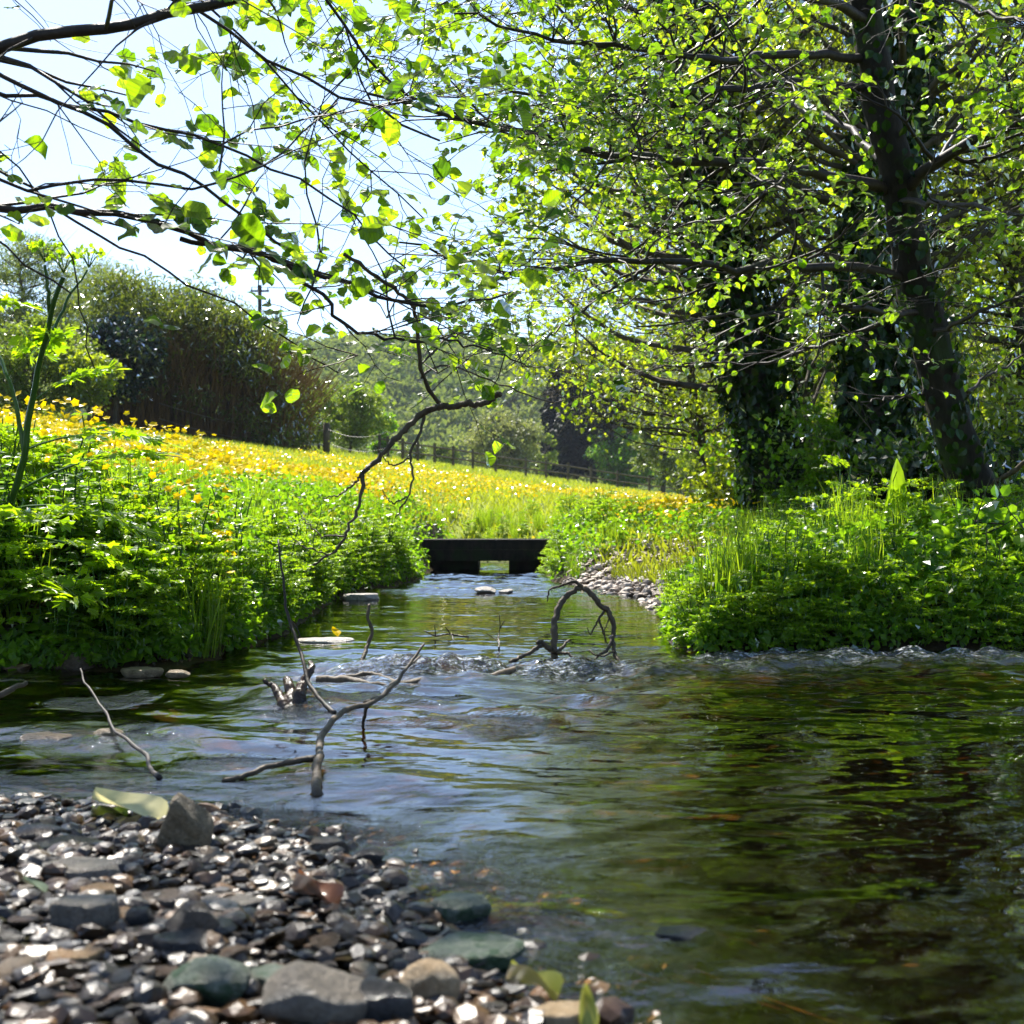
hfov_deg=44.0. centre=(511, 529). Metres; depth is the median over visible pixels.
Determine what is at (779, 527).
umbellifer plant
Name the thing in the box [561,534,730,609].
gravel bar
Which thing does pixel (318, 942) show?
pebble
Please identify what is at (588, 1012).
fallen leaf
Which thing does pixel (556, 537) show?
umbellifer plant
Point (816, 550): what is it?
umbellifer plant
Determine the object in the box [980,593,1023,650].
umbellifer plant
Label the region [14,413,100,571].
nettle plant
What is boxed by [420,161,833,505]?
ivy clad tree
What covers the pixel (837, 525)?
nettle plant
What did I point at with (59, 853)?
pebble
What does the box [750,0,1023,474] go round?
ivy clad tree
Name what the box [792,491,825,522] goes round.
grass tuft
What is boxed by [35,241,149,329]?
willow tree
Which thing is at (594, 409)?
conifer tree
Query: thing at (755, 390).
ivy clad tree
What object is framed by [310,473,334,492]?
grass tuft
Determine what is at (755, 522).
umbellifer plant
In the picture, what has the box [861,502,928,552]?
nettle plant
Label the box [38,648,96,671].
stone
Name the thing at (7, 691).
short stick
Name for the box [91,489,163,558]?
umbellifer plant
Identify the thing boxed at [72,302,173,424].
bay shrub
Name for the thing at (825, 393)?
wood tree
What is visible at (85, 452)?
umbellifer plant
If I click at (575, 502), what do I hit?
umbellifer plant
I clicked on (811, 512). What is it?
umbellifer plant
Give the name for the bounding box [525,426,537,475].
round tree
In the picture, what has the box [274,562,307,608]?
umbellifer plant
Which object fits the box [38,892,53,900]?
pebble
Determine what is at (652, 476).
conifer tree
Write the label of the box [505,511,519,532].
grass tuft
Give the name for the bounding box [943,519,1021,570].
umbellifer plant
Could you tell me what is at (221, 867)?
pebble
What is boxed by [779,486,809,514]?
nettle plant
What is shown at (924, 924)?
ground
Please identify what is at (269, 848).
pebble
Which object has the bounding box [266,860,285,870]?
pebble
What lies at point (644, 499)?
umbellifer plant
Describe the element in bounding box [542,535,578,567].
umbellifer plant
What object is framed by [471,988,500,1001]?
pebble
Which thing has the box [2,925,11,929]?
pebble
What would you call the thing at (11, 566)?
nettle plant
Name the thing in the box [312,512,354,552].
umbellifer plant
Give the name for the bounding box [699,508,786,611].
grass tuft
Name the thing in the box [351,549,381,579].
umbellifer plant
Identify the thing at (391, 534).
umbellifer plant
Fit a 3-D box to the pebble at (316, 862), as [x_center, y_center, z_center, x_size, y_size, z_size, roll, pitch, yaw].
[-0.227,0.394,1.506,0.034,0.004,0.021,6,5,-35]
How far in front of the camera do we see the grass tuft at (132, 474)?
4.51 m
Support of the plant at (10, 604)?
on the ground at (924, 924)
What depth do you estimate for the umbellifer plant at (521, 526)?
16.45 m
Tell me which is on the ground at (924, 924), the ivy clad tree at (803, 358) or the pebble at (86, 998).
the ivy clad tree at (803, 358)
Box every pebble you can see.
[0,846,12,850]
[0,929,24,943]
[0,956,39,978]
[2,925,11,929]
[7,915,43,923]
[9,862,16,867]
[17,977,46,988]
[21,986,64,1003]
[30,900,44,905]
[31,907,49,915]
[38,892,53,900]
[43,1001,65,1008]
[48,856,61,860]
[54,844,80,855]
[62,981,81,993]
[69,973,81,982]
[74,992,93,1001]
[79,822,95,829]
[86,1000,109,1009]
[89,830,106,837]
[95,936,107,939]
[99,1006,127,1022]
[103,947,111,952]
[103,968,132,990]
[116,998,132,1005]
[125,964,143,973]
[130,953,156,965]
[133,884,145,888]
[133,1008,142,1021]
[141,824,148,829]
[151,873,167,878]
[153,884,168,889]
[154,909,173,915]
[154,915,161,919]
[154,965,178,981]
[188,865,205,877]
[209,881,224,888]
[214,912,221,917]
[217,864,226,871]
[219,945,251,959]
[220,873,231,881]
[223,826,232,834]
[224,842,237,852]
[230,931,252,939]
[246,863,257,873]
[253,852,269,862]
[254,909,274,921]
[256,947,270,951]
[261,845,274,851]
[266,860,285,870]
[266,953,283,958]
[275,958,290,963]
[286,857,307,865]
[286,915,296,921]
[294,896,313,908]
[300,918,316,923]
[302,868,315,871]
[303,932,339,951]
[305,922,316,936]
[307,859,324,864]
[322,960,336,968]
[333,909,348,913]
[335,950,351,957]
[341,902,353,907]
[344,871,353,876]
[345,937,358,943]
[349,961,377,978]
[360,900,379,905]
[369,941,396,949]
[386,949,405,964]
[418,1015,436,1020]
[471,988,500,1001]
[479,1001,507,1009]
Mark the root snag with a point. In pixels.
(295, 695)
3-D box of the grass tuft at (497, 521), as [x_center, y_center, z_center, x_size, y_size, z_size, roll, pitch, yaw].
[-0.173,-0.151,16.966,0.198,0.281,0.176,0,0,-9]
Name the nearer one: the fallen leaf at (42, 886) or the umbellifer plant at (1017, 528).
the fallen leaf at (42, 886)
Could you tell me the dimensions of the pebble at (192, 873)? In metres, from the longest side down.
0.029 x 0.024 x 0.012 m
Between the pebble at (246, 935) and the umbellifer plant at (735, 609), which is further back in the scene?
the umbellifer plant at (735, 609)
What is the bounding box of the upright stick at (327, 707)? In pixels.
[277,539,336,714]
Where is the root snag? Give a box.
[262,660,354,722]
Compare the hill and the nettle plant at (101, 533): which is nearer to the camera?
the nettle plant at (101, 533)
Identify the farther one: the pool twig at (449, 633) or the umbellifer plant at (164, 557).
the pool twig at (449, 633)
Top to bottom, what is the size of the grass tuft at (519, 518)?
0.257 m
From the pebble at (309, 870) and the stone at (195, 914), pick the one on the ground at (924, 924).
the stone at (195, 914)
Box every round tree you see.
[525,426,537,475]
[582,424,657,487]
[653,422,699,493]
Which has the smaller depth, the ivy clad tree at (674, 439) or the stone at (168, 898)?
the stone at (168, 898)
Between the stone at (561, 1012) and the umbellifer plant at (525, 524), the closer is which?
the stone at (561, 1012)
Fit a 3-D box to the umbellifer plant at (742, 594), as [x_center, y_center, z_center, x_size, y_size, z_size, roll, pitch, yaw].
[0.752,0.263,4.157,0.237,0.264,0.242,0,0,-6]
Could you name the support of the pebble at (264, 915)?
on the gravel
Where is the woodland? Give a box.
[0,329,1015,498]
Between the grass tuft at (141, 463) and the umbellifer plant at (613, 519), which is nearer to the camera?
the grass tuft at (141, 463)
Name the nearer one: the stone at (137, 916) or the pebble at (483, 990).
the pebble at (483, 990)
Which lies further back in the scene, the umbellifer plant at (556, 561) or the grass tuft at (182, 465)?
the umbellifer plant at (556, 561)
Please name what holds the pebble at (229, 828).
on the gravel
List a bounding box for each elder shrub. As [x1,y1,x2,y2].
[763,374,1023,516]
[913,448,1023,600]
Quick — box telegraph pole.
[250,275,590,313]
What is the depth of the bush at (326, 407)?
57.73 m
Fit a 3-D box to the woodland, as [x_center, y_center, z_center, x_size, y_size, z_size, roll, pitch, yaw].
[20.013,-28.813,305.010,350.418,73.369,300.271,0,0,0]
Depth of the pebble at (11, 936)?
1.15 m
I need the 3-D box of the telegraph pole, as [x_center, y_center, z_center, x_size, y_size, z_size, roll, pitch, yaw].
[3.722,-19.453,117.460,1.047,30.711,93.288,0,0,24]
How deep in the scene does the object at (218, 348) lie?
42.89 m
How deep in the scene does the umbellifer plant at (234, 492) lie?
6.57 m
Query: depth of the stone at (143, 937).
1.15 m
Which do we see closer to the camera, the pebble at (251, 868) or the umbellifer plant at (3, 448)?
the pebble at (251, 868)
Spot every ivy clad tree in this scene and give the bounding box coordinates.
[313,0,1013,520]
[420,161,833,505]
[468,0,849,497]
[519,0,1021,502]
[545,0,1023,486]
[631,1,1023,468]
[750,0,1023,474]
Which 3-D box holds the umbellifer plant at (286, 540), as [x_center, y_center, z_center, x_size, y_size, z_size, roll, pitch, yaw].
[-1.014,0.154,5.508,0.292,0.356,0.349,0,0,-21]
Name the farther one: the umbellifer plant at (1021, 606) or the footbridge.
the footbridge
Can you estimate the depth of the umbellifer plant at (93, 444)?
4.32 m
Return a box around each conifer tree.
[534,366,571,478]
[549,349,598,480]
[570,342,603,483]
[590,350,638,485]
[630,384,655,488]
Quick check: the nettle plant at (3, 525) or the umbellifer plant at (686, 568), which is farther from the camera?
the umbellifer plant at (686, 568)
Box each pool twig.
[424,625,468,639]
[486,614,504,648]
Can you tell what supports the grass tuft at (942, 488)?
on the ground at (924, 924)
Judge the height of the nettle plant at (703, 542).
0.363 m
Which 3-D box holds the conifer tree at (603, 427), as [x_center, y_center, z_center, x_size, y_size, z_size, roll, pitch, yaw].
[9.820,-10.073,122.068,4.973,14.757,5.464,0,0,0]
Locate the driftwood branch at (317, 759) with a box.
[222,643,424,816]
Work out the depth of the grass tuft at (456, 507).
17.30 m
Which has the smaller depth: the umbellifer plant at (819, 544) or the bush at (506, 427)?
the umbellifer plant at (819, 544)
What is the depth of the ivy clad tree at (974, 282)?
15.95 m
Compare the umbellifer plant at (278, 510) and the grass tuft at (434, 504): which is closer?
the umbellifer plant at (278, 510)
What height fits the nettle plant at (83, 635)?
0.343 m
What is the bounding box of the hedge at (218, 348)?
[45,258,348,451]
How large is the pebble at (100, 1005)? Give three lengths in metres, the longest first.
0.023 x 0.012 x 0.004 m
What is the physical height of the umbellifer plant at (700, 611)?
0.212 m
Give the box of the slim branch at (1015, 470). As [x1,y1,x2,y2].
[983,460,1023,494]
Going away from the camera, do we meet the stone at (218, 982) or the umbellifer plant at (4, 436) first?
the stone at (218, 982)
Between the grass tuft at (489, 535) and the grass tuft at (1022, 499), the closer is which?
the grass tuft at (1022, 499)
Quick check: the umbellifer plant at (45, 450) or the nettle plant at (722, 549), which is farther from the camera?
the nettle plant at (722, 549)
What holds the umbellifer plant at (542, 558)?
on the ground at (924, 924)
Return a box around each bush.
[306,377,343,449]
[321,368,395,453]
[367,409,398,454]
[391,440,428,460]
[430,442,461,464]
[453,403,548,472]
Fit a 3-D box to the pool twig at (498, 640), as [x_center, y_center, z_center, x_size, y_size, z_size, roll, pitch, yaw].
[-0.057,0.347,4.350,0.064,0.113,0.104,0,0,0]
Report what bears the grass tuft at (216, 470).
on the ground at (924, 924)
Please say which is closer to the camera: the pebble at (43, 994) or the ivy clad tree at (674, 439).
the pebble at (43, 994)
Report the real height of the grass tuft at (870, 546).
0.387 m
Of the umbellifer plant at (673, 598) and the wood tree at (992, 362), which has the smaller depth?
the umbellifer plant at (673, 598)
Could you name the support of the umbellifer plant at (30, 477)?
on the ground at (924, 924)
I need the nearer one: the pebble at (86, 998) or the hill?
the pebble at (86, 998)
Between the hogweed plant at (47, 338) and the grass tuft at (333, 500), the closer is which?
the hogweed plant at (47, 338)
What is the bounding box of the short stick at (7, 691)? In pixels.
[0,681,27,697]
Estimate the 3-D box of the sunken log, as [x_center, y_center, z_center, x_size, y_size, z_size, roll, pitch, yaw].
[-0.132,0.398,3.501,0.850,0.042,0.211,0,0,-41]
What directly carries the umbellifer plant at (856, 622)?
on the ground at (924, 924)
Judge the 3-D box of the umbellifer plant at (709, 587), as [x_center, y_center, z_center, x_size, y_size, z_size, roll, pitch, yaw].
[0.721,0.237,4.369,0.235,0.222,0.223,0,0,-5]
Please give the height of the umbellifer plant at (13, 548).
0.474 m
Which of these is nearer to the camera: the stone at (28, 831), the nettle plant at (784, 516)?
the stone at (28, 831)
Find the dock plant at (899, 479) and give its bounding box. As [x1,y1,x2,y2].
[863,458,907,534]
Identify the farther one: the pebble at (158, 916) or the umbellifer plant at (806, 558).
the umbellifer plant at (806, 558)
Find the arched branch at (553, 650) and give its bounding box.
[509,577,620,663]
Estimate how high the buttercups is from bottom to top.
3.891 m
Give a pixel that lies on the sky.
(165, 248)
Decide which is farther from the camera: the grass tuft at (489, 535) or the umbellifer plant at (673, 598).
the grass tuft at (489, 535)
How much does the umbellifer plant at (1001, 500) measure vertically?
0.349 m
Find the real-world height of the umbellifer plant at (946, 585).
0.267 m
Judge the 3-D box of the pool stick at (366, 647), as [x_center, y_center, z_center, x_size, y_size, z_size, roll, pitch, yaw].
[-0.437,0.317,3.840,0.030,0.181,0.129,0,0,6]
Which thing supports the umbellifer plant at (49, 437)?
on the ground at (924, 924)
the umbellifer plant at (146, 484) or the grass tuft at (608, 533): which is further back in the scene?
the grass tuft at (608, 533)
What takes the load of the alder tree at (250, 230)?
on the ground at (924, 924)
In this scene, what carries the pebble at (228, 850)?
on the ground at (924, 924)
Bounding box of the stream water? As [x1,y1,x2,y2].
[0,562,1023,1023]
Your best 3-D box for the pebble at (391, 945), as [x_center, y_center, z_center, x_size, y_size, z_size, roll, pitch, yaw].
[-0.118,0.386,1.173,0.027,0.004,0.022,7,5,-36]
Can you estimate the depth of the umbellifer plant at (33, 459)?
4.09 m
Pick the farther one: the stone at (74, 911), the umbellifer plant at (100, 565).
the umbellifer plant at (100, 565)
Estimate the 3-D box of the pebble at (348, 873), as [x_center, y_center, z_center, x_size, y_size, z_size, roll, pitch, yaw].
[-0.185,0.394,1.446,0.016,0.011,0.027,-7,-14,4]
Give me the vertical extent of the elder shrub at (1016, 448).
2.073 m
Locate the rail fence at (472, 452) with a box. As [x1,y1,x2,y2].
[378,435,728,495]
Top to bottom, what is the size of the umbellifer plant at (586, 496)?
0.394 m
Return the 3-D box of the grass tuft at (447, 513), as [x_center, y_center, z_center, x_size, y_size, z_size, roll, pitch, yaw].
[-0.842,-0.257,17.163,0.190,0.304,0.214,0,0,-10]
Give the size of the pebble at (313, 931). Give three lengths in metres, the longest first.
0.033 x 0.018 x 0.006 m
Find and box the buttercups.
[0,390,760,572]
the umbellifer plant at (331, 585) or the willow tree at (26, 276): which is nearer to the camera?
the umbellifer plant at (331, 585)
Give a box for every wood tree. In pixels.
[622,375,690,494]
[660,372,730,499]
[805,328,848,433]
[914,337,999,430]
[960,319,1017,436]
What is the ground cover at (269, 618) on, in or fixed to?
on the ground at (924, 924)
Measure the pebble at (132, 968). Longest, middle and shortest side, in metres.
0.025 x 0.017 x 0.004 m
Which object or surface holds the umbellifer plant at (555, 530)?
on the ground at (924, 924)
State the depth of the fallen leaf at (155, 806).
1.70 m
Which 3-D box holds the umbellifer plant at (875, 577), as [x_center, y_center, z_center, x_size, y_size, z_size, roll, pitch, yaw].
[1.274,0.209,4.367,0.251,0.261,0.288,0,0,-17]
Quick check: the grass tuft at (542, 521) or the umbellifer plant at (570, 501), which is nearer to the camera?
the umbellifer plant at (570, 501)
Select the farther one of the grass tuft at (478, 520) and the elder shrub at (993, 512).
the grass tuft at (478, 520)
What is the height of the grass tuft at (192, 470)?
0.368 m
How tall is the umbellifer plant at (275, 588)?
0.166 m
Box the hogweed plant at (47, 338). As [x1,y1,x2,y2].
[0,237,195,642]
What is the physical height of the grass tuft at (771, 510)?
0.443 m
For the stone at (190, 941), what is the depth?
1.12 m
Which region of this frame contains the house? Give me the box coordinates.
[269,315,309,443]
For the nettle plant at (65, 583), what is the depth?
3.59 m
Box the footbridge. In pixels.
[419,539,552,579]
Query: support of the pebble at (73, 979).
on the ground at (924, 924)
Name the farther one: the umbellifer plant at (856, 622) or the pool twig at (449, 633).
the pool twig at (449, 633)
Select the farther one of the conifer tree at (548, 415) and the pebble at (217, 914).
the conifer tree at (548, 415)
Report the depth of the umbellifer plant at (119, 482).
4.34 m
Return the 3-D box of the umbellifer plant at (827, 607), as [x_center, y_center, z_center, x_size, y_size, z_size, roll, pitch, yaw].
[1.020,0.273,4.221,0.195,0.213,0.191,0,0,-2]
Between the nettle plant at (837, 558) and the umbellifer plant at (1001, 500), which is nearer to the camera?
the nettle plant at (837, 558)
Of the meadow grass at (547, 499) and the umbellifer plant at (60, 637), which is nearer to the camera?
the umbellifer plant at (60, 637)
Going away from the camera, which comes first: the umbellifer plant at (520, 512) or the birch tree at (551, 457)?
the umbellifer plant at (520, 512)
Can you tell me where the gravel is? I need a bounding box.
[0,550,795,1023]
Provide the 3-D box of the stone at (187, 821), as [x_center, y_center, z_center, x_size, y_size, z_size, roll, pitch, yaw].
[-0.389,0.359,1.522,0.063,0.092,0.048,0,0,28]
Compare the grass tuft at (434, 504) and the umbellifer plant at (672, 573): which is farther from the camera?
the grass tuft at (434, 504)
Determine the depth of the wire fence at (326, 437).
46.87 m
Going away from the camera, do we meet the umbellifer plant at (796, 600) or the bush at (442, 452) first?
the umbellifer plant at (796, 600)
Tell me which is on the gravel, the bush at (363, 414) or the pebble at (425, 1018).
the pebble at (425, 1018)
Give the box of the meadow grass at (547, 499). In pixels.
[1,406,751,583]
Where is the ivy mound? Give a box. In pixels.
[789,353,1023,517]
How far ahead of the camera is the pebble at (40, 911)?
1.22 m
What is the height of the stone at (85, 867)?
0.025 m
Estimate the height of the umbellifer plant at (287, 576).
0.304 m
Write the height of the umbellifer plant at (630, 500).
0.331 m
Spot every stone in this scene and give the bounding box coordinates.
[15,823,66,839]
[19,730,94,745]
[35,835,102,849]
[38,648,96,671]
[42,856,119,879]
[42,946,104,976]
[48,893,120,927]
[79,882,115,894]
[92,728,125,743]
[115,926,158,950]
[120,667,163,677]
[120,906,129,918]
[124,907,154,926]
[137,888,189,910]
[151,927,208,960]
[156,792,213,852]
[163,955,250,1008]
[164,901,219,931]
[165,669,189,678]
[200,892,265,911]
[250,963,284,987]
[260,960,366,1023]
[298,637,354,642]
[309,836,349,854]
[342,593,379,599]
[353,846,384,864]
[360,976,414,1023]
[379,969,398,978]
[400,958,460,999]
[419,932,525,975]
[428,892,491,928]
[474,586,495,594]
[499,589,512,593]
[532,1000,579,1023]
[655,925,716,948]
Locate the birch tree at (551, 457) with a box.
[535,425,558,476]
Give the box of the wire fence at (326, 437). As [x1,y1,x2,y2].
[159,403,389,452]
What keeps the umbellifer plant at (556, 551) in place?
on the ground at (924, 924)
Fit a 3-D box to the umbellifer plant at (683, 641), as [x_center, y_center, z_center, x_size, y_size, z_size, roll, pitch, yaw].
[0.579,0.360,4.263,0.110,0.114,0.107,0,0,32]
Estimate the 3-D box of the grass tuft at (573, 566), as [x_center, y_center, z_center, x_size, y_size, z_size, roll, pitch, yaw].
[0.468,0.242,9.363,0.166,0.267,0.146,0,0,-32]
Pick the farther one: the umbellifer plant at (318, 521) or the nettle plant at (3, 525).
the umbellifer plant at (318, 521)
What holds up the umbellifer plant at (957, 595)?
on the ground at (924, 924)
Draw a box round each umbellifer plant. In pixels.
[0,411,61,500]
[0,414,33,465]
[0,423,64,488]
[0,452,44,529]
[0,493,58,624]
[7,562,109,654]
[8,420,70,474]
[11,439,91,517]
[27,434,122,493]
[34,475,92,530]
[48,542,126,630]
[50,567,168,667]
[60,440,110,475]
[62,477,154,565]
[79,460,117,493]
[84,535,182,630]
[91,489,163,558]
[95,461,172,529]
[96,554,186,633]
[98,456,148,472]
[102,538,193,636]
[103,467,127,489]
[112,495,171,540]
[118,475,174,532]
[118,487,251,602]
[134,475,186,520]
[135,475,190,504]
[162,496,209,547]
[169,520,249,588]
[179,567,235,629]
[186,498,241,561]
[192,548,262,614]
[198,487,282,581]
[222,484,249,507]
[246,499,310,568]
[247,532,305,595]
[253,517,309,580]
[259,544,302,602]
[259,576,281,597]
[267,526,315,589]
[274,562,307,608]
[279,505,344,575]
[290,564,324,601]
[298,529,335,572]
[298,534,342,589]
[304,537,334,577]
[306,568,323,591]
[307,549,350,596]
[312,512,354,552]
[314,517,360,564]
[320,537,343,584]
[322,545,349,583]
[332,561,352,590]
[339,531,362,563]
[340,506,376,555]
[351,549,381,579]
[356,514,391,553]
[358,532,390,570]
[367,526,388,545]
[368,507,410,552]
[381,542,394,558]
[383,526,402,548]
[393,531,414,553]
[396,538,417,564]
[458,519,480,536]
[483,528,496,538]
[488,509,499,522]
[495,513,510,532]
[513,523,528,537]
[516,507,528,520]
[518,519,531,531]
[522,498,541,515]
[535,553,553,572]
[537,554,558,577]
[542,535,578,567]
[542,548,563,569]
[543,526,561,536]
[544,485,585,520]
[545,529,567,550]
[547,525,569,548]
[565,501,597,531]
[571,492,582,509]
[580,490,625,521]
[584,490,620,527]
[584,494,612,510]
[595,514,627,538]
[613,499,640,522]
[620,495,640,510]
[622,495,639,511]
[627,493,661,526]
[650,580,714,640]
[653,586,668,614]
[654,570,681,610]
[658,583,700,621]
[659,556,695,588]
[660,598,680,626]
[661,567,691,606]
[670,588,743,650]
[670,627,688,650]
[674,561,713,606]
[677,489,717,533]
[679,565,695,594]
[689,531,719,576]
[692,570,743,614]
[693,535,743,577]
[714,570,776,647]
[717,598,758,649]
[721,530,794,592]
[732,554,811,637]
[739,513,819,552]
[742,529,834,617]
[743,520,784,539]
[744,572,838,644]
[746,509,796,536]
[756,504,804,533]
[767,590,813,646]
[778,591,829,648]
[785,485,863,540]
[785,540,865,618]
[787,520,832,572]
[787,536,844,598]
[802,544,853,605]
[807,580,844,634]
[808,455,884,526]
[816,594,869,649]
[840,606,875,643]
[846,553,923,622]
[847,471,927,526]
[861,504,937,590]
[885,589,942,636]
[905,471,959,513]
[912,482,961,528]
[923,564,994,639]
[927,566,997,618]
[939,536,1018,603]
[940,491,965,504]
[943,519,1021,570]
[954,478,1023,511]
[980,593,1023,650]
[999,501,1023,535]
[1000,583,1023,643]
[1001,546,1023,585]
[1004,599,1023,650]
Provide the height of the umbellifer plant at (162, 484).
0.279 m
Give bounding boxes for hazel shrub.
[0,304,107,420]
[48,339,133,420]
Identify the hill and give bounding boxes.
[74,363,525,457]
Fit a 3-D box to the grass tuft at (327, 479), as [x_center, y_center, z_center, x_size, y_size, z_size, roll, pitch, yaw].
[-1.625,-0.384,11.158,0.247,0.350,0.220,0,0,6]
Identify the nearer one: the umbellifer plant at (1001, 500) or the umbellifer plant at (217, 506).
the umbellifer plant at (217, 506)
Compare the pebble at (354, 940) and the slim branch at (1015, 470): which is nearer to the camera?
the pebble at (354, 940)
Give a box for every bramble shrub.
[656,398,821,512]
[667,360,932,512]
[860,346,1023,500]
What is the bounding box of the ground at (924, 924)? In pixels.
[0,432,1023,1023]
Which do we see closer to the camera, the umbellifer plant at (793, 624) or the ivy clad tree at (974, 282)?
the umbellifer plant at (793, 624)
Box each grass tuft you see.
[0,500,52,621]
[4,435,66,519]
[7,423,73,474]
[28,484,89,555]
[87,444,156,498]
[124,457,149,467]
[145,448,171,474]
[149,448,188,483]
[151,482,196,537]
[163,449,203,478]
[170,553,232,658]
[181,455,224,485]
[193,464,235,494]
[199,456,228,482]
[201,551,249,603]
[225,526,253,572]
[234,471,277,512]
[243,493,271,518]
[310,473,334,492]
[313,471,337,489]
[314,480,344,515]
[355,489,381,522]
[428,495,441,514]
[434,505,446,528]
[445,503,456,519]
[448,500,462,516]
[471,505,484,528]
[475,509,493,530]
[478,526,496,538]
[494,500,503,517]
[494,511,505,525]
[503,503,512,519]
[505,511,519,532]
[508,525,517,538]
[517,513,524,524]
[529,507,546,530]
[538,513,544,527]
[561,550,585,578]
[601,517,622,543]
[653,556,685,603]
[679,510,771,615]
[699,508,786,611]
[729,506,763,537]
[746,495,795,535]
[755,482,791,516]
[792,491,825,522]
[810,475,884,559]
[810,506,885,605]
[833,489,877,525]
[868,497,915,544]
[898,488,936,538]
[932,472,976,513]
[1014,475,1023,510]
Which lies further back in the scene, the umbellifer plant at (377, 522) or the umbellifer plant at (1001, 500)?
the umbellifer plant at (377, 522)
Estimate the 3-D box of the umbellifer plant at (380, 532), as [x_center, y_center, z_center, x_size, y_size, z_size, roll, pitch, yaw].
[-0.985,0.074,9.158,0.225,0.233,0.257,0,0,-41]
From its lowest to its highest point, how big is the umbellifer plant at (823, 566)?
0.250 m
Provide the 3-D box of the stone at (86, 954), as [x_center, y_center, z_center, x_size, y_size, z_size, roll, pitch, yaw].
[-0.379,0.371,1.087,0.054,0.019,0.040,0,0,0]
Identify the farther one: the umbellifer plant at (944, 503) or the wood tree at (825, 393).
the wood tree at (825, 393)
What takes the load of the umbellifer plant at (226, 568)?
on the ground at (924, 924)
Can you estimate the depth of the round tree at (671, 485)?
99.72 m
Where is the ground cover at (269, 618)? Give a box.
[0,446,1023,674]
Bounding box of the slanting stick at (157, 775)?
[80,668,162,780]
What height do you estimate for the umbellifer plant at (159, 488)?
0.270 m
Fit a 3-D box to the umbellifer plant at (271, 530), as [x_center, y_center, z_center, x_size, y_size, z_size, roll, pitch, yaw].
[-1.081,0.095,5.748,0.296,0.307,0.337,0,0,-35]
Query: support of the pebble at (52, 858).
on the gravel
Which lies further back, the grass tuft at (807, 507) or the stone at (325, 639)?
the grass tuft at (807, 507)
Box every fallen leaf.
[22,876,47,891]
[91,805,127,816]
[92,787,168,818]
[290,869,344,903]
[331,627,340,636]
[505,960,563,1001]
[579,983,598,1023]
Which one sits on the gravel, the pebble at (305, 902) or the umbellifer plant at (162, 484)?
the pebble at (305, 902)
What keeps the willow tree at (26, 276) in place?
on the ground at (924, 924)
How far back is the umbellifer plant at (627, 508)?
11.34 m
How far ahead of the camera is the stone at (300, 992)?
0.98 m
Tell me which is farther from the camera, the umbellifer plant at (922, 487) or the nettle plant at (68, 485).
the umbellifer plant at (922, 487)
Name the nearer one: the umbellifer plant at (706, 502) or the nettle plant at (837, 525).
the nettle plant at (837, 525)
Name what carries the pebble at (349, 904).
on the gravel
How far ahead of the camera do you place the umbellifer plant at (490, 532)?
16.36 m
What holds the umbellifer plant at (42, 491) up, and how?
on the ground at (924, 924)
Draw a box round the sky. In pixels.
[0,0,1023,340]
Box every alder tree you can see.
[0,0,629,565]
[227,0,1023,513]
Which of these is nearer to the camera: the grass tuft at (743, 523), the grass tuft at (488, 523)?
the grass tuft at (743, 523)
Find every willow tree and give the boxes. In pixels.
[0,227,100,409]
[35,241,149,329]
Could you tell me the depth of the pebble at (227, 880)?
1.37 m
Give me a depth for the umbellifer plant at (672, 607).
4.70 m
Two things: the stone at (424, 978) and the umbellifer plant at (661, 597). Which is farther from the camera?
the umbellifer plant at (661, 597)
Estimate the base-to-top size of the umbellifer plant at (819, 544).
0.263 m
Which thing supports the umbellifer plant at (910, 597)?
on the ground at (924, 924)
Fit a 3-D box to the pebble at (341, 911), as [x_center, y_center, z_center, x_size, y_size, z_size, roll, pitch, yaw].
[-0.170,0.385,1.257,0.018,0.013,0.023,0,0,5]
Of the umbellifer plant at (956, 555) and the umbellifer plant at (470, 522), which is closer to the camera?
the umbellifer plant at (956, 555)
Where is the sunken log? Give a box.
[316,658,552,692]
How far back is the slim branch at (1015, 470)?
5.82 m
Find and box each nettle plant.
[0,449,88,610]
[0,456,31,606]
[5,542,94,661]
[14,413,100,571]
[47,558,155,666]
[94,529,153,633]
[97,532,149,588]
[247,552,281,609]
[292,475,318,500]
[682,530,711,565]
[711,531,761,558]
[726,509,782,540]
[760,495,814,527]
[776,490,798,520]
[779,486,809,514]
[821,511,877,563]
[821,536,860,608]
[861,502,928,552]
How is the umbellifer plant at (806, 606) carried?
on the ground at (924, 924)
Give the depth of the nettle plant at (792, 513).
7.75 m
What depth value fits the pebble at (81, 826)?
1.64 m
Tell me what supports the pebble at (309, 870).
on the gravel
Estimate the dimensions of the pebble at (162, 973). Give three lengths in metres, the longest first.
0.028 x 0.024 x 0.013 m
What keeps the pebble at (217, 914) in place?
on the ground at (924, 924)
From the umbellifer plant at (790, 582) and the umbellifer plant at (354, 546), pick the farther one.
the umbellifer plant at (354, 546)
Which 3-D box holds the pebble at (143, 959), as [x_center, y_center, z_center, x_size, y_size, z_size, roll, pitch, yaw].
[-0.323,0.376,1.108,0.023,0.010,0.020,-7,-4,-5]
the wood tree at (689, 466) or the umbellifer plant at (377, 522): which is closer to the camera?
the umbellifer plant at (377, 522)
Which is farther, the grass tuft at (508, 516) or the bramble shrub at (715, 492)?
the grass tuft at (508, 516)
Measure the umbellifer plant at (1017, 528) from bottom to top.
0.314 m
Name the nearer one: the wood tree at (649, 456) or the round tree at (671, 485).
the wood tree at (649, 456)
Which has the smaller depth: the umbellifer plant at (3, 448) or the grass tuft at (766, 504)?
the umbellifer plant at (3, 448)
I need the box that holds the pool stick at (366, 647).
[359,604,373,665]
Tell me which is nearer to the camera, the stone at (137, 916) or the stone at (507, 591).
the stone at (137, 916)

